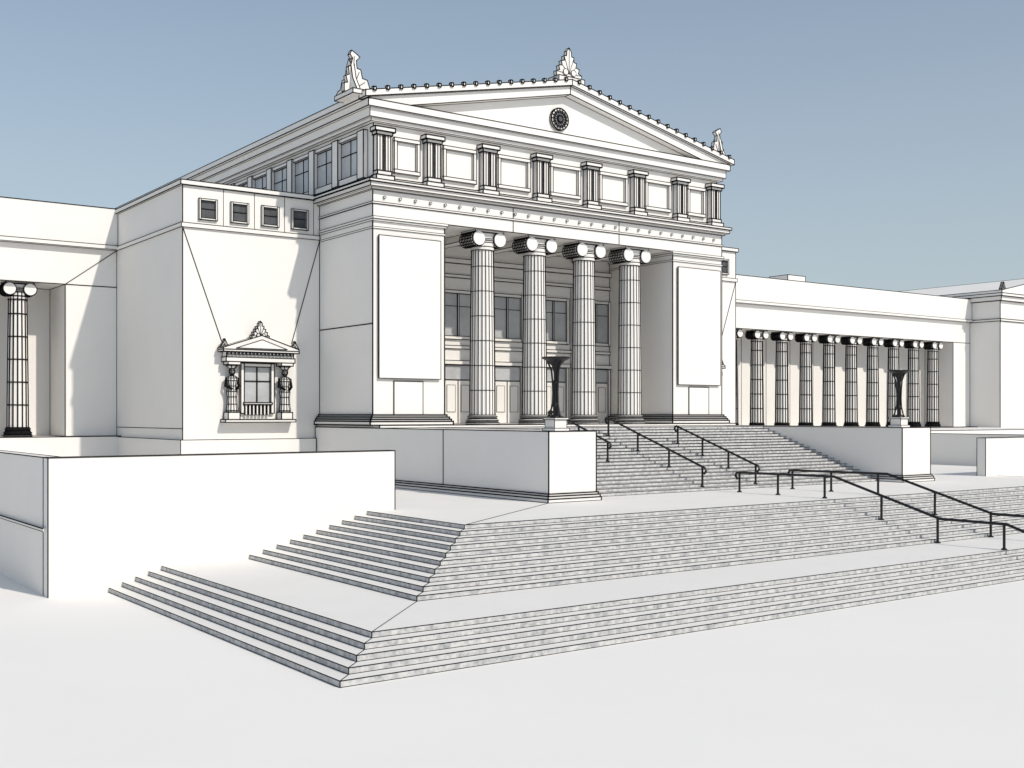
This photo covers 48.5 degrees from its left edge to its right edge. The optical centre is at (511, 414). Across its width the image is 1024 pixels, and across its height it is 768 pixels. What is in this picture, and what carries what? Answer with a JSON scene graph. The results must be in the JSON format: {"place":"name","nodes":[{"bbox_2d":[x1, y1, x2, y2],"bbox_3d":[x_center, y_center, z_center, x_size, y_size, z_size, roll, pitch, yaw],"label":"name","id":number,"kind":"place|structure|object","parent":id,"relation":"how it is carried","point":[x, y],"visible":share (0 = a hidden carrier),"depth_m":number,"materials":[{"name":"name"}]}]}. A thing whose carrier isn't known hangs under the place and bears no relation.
{"place":"outdoors","nodes":[
{"label":"outdoors","id":0,"kind":"place"},
{"bbox_2d":[0,574,1023,767],"bbox_3d":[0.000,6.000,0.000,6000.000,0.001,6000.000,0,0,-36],"label":"ground","id":1,"kind":"structure","parent":0,"point":[103,680],"depth_m":23.98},
{"bbox_2d":[0,450,60,594],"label":"side wall","id":2,"kind":"structure","parent":1,"relation":"on","point":[22,529],"depth_m":40.05,"materials":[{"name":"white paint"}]},
{"bbox_2d":[0,196,120,456],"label":"wing","id":3,"kind":"structure","parent":1,"relation":"on","point":[62,257],"depth_m":69.78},
{"bbox_2d":[0,281,36,436],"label":"wing column","id":4,"kind":"structure","parent":3,"relation":"attached to","point":[17,294],"depth_m":67.93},
{"bbox_2d":[115,178,319,454],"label":"side pavilion","id":5,"kind":"structure","parent":1,"relation":"on","point":[193,291],"depth_m":64.31,"materials":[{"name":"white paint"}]},
{"bbox_2d":[198,190,313,234],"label":"pavilion windows","id":6,"kind":"structure","parent":5,"relation":"attached to","point":[239,211],"depth_m":63.84,"materials":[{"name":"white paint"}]},
{"bbox_2d":[218,321,299,422],"bbox_3d":[-14.185,-2.427,63.827,4.712,5.703,0.882,0,0,-36],"label":"caryatid window","id":7,"kind":"structure","parent":5,"relation":"attached to","point":[258,355],"depth_m":63.81,"materials":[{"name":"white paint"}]},
{"bbox_2d":[43,450,395,597],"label":"front wall","id":8,"kind":"structure","parent":1,"relation":"on","point":[113,521],"depth_m":40.03,"materials":[{"name":"white paint"}]},
{"bbox_2d":[109,425,1023,687],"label":"stone staircase","id":9,"kind":"structure","parent":1,"relation":"on","point":[482,546],"depth_m":40.16,"materials":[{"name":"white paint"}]},
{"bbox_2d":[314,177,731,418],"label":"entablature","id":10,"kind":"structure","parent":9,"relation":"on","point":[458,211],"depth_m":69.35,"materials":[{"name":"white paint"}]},
{"bbox_2d":[228,122,724,225],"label":"attic","id":11,"kind":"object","parent":10,"relation":"on","point":[397,153],"visible":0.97,"depth_m":67.98,"materials":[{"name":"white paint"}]},
{"bbox_2d":[230,129,367,194],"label":"attic windows","id":12,"kind":"structure","parent":11,"relation":"attached to","point":[336,163],"depth_m":66.56,"materials":[{"name":"grey glass"}]},
{"bbox_2d":[116,77,734,208],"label":"pediment roof","id":13,"kind":"structure","parent":11,"relation":"on","point":[601,127],"depth_m":68.62,"materials":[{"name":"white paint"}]},
{"bbox_2d":[334,48,725,154],"bbox_3d":[2.614,-19.753,70.166,29.443,5.147,3.097,0,0,-36],"label":"acroteria","id":14,"kind":"object","parent":13,"relation":"on","point":[354,83],"visible":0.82,"depth_m":62.07,"materials":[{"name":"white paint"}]},
{"bbox_2d":[549,108,568,130],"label":"rosette","id":15,"kind":"object","parent":13,"relation":"attached to","point":[559,119],"visible":1,"depth_m":69.08,"materials":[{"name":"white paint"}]},
{"bbox_2d":[445,234,609,262],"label":"ceiling beams","id":16,"kind":"structure","parent":10,"relation":"attached to","point":[452,241],"depth_m":70.98,"materials":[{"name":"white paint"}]},
{"bbox_2d":[316,423,735,427],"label":"podium","id":17,"kind":"object","parent":9,"relation":"on","point":[459,425],"visible":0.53,"depth_m":65.97,"materials":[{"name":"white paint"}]},
{"bbox_2d":[459,229,505,423],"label":"column","id":18,"kind":"structure","parent":17,"relation":"on","point":[483,245],"depth_m":66.29,"materials":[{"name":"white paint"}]},
{"bbox_2d":[314,215,729,425],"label":"piers","id":19,"kind":"structure","parent":17,"relation":"on","point":[354,390],"depth_m":64.70,"materials":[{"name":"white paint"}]},
{"bbox_2d":[378,234,440,379],"bbox_3d":[-5.631,-5.875,62.680,3.984,7.784,0.187,0,0,-36],"label":"banner","id":20,"kind":"object","parent":19,"relation":"attached to","point":[409,307],"visible":1,"depth_m":62.58,"materials":[{"name":"white paint"}]},
{"bbox_2d":[677,266,720,385],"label":"banner","id":21,"kind":"object","parent":19,"relation":"attached to","point":[698,326],"visible":1,"depth_m":75.81,"materials":[{"name":"white paint"}]},
{"bbox_2d":[445,257,611,422],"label":"portico wall windows","id":22,"kind":"structure","parent":17,"relation":"on","point":[508,322],"depth_m":74.70,"materials":[{"name":"white paint"}]},
{"bbox_2d":[512,235,556,423],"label":"column","id":23,"kind":"structure","parent":17,"relation":"on","point":[534,250],"depth_m":68.56,"materials":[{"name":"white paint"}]},
{"bbox_2d":[562,241,605,423],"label":"column","id":24,"kind":"structure","parent":17,"relation":"on","point":[584,256],"depth_m":70.86,"materials":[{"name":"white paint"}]},
{"bbox_2d":[608,246,650,423],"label":"column","id":25,"kind":"structure","parent":17,"relation":"on","point":[629,260],"depth_m":73.14,"materials":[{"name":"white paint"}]},
{"bbox_2d":[542,356,569,430],"bbox_3d":[1.937,-0.924,50.181,1.280,3.271,1.280,0,0,-36],"label":"brazier","id":26,"kind":"object","parent":9,"relation":"on","point":[555,421],"visible":1,"depth_m":50.02,"materials":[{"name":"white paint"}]},
{"bbox_2d":[548,410,611,461],"bbox_3d":[3.497,1.048,59.563,0.240,2.680,5.239,0,0,-36],"label":"stair handrail","id":27,"kind":"object","parent":9,"relation":"on","point":[599,437],"visible":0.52,"depth_m":57.97,"materials":[{"name":"metal"}]},
{"bbox_2d":[604,417,706,486],"bbox_3d":[7.386,1.844,59.498,0.240,3.527,7.739,0,0,-36],"label":"stair handrail","id":28,"kind":"object","parent":9,"relation":"on","point":[703,472],"visible":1,"depth_m":58.90,"materials":[{"name":"metal"}]},
{"bbox_2d":[674,425,760,484],"bbox_3d":[10.947,2.081,61.236,0.240,3.053,6.339,0,0,-36],"label":"stair handrail","id":29,"kind":"object","parent":9,"relation":"on","point":[722,448],"visible":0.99,"depth_m":60.92,"materials":[{"name":"metal"}]},
{"bbox_2d":[734,471,1023,549],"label":"stair handrail","id":30,"kind":"object","parent":9,"relation":"on","point":[937,518],"visible":1,"depth_m":48.73,"materials":[{"name":"metal"}]},
{"bbox_2d":[887,370,910,426],"bbox_3d":[22.111,-0.924,64.946,1.280,3.271,1.280,0,0,-36],"label":"brazier","id":31,"kind":"object","parent":9,"relation":"on","point":[899,419],"visible":0.99,"depth_m":64.80,"materials":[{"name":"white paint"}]},
{"bbox_2d":[788,469,1023,536],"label":"stair handrail","id":32,"kind":"object","parent":9,"relation":"on","point":[917,485],"visible":0.81,"depth_m":52.11,"materials":[{"name":"metal"}]},
{"bbox_2d":[722,246,738,422],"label":"side pavilion","id":33,"kind":"structure","parent":1,"relation":"on","point":[730,280],"depth_m":86.89,"materials":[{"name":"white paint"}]},
{"bbox_2d":[722,259,728,274],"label":"pavilion windows","id":34,"kind":"structure","parent":33,"relation":"attached to","point":[725,267],"depth_m":86.53,"materials":[{"name":"white paint"}]},
{"bbox_2d":[736,274,972,427],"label":"wing","id":35,"kind":"structure","parent":1,"relation":"on","point":[770,305],"depth_m":116.06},
{"bbox_2d":[736,329,742,424],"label":"wing column","id":36,"kind":"structure","parent":35,"relation":"attached to","point":[739,333],"depth_m":104.69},
{"bbox_2d":[745,330,767,424],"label":"wing column","id":37,"kind":"structure","parent":35,"relation":"attached to","point":[757,337],"depth_m":106.56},
{"bbox_2d":[770,331,792,425],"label":"wing column","id":38,"kind":"structure","parent":35,"relation":"attached to","point":[781,338],"depth_m":108.64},
{"bbox_2d":[769,274,805,281],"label":"roof vent","id":39,"kind":"object","parent":35,"relation":"on","point":[794,277],"visible":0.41,"depth_m":119.83,"materials":[{"name":"white paint"}]},
{"bbox_2d":[795,333,816,425],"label":"wing column","id":40,"kind":"structure","parent":35,"relation":"attached to","point":[805,340],"depth_m":110.72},
{"bbox_2d":[818,334,839,425],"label":"wing column","id":41,"kind":"structure","parent":35,"relation":"attached to","point":[828,342],"depth_m":112.80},
{"bbox_2d":[840,336,861,425],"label":"wing column","id":42,"kind":"structure","parent":35,"relation":"attached to","point":[850,343],"depth_m":114.88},
{"bbox_2d":[862,337,882,425],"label":"wing column","id":43,"kind":"structure","parent":35,"relation":"attached to","point":[872,344],"depth_m":116.95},
{"bbox_2d":[883,339,903,425],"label":"wing column","id":44,"kind":"structure","parent":35,"relation":"attached to","point":[893,345],"depth_m":119.08,"materials":[{"name":"white stone"}]},
{"bbox_2d":[903,340,923,426],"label":"wing column","id":45,"kind":"structure","parent":35,"relation":"attached to","point":[913,390],"depth_m":121.10,"materials":[{"name":"white stone"}]},
{"bbox_2d":[923,341,942,426],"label":"wing column","id":46,"kind":"structure","parent":35,"relation":"attached to","point":[932,348],"depth_m":123.19,"materials":[{"name":"white stone"}]},
{"bbox_2d":[899,279,1023,427],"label":"end pavilion","id":47,"kind":"structure","parent":1,"relation":"on","point":[997,362],"depth_m":124.74,"materials":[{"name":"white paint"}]},
{"bbox_2d":[931,433,1023,465],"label":"side wall","id":48,"kind":"structure","parent":1,"relation":"on","point":[953,449],"depth_m":85.09,"materials":[{"name":"white paint"}]},
{"bbox_2d":[931,427,1023,433],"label":"block","id":49,"kind":"structure","parent":48,"relation":"on","point":[987,430],"depth_m":105.84,"materials":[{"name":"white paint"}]},
{"bbox_2d":[977,437,1023,476],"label":"front wall","id":50,"kind":"structure","parent":1,"relation":"on","point":[1001,456],"depth_m":70.62,"materials":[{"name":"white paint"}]},
{"bbox_2d":[0,0,1023,290],"label":"sky","id":51,"kind":"structure","parent":0,"point":[873,144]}
]}

